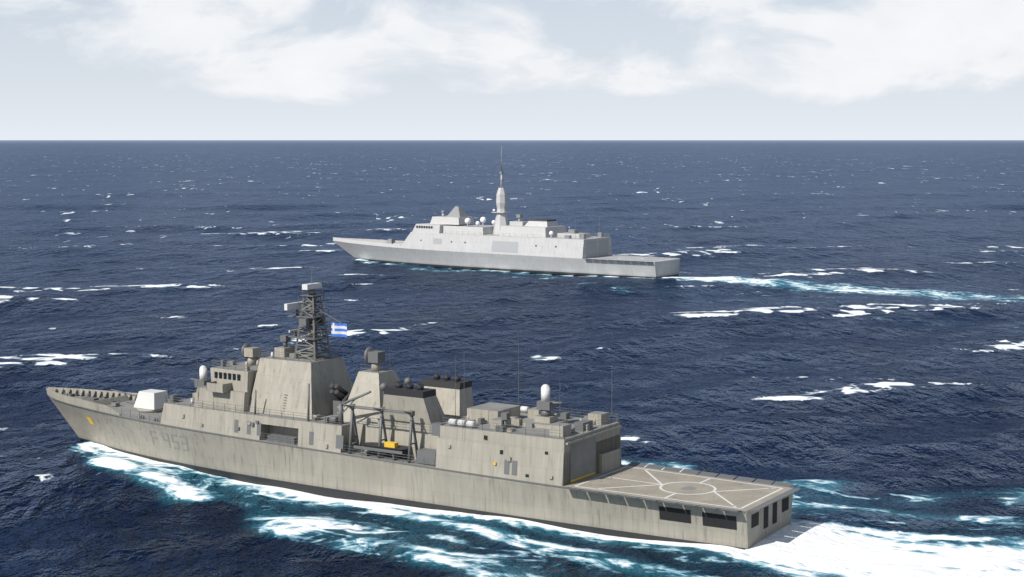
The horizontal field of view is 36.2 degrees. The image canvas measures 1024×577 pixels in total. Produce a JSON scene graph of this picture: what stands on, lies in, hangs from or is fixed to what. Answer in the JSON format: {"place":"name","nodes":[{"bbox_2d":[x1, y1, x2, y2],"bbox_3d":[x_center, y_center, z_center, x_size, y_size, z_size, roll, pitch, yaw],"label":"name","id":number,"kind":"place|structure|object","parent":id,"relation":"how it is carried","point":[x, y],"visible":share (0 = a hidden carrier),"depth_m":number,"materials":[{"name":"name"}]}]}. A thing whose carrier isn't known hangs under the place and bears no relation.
{"place":"outdoors","nodes":[
{"label":"outdoors","id":0,"kind":"place"},
{"bbox_2d":[0,140,1023,576],"bbox_3d":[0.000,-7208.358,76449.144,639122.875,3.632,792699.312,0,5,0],"label":"sea water","id":1,"kind":"structure","parent":0,"point":[832,330],"depth_m":373.59,"materials":[{"name":"blue liquid"}]},
{"bbox_2d":[46,270,801,549],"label":"warship","id":2,"kind":"object","parent":1,"relation":"in","point":[311,420],"visible":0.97,"depth_m":194.86,"materials":[{"name":"grey metal"}]},
{"bbox_2d":[333,146,679,277],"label":"warship","id":3,"kind":"object","parent":1,"relation":"in","point":[454,239],"visible":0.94,"depth_m":539.65,"materials":[{"name":"grey metal"}]},
{"bbox_2d":[0,0,1023,139],"label":"sky","id":4,"kind":"structure","parent":0,"point":[70,69],"materials":[{"name":"white"}]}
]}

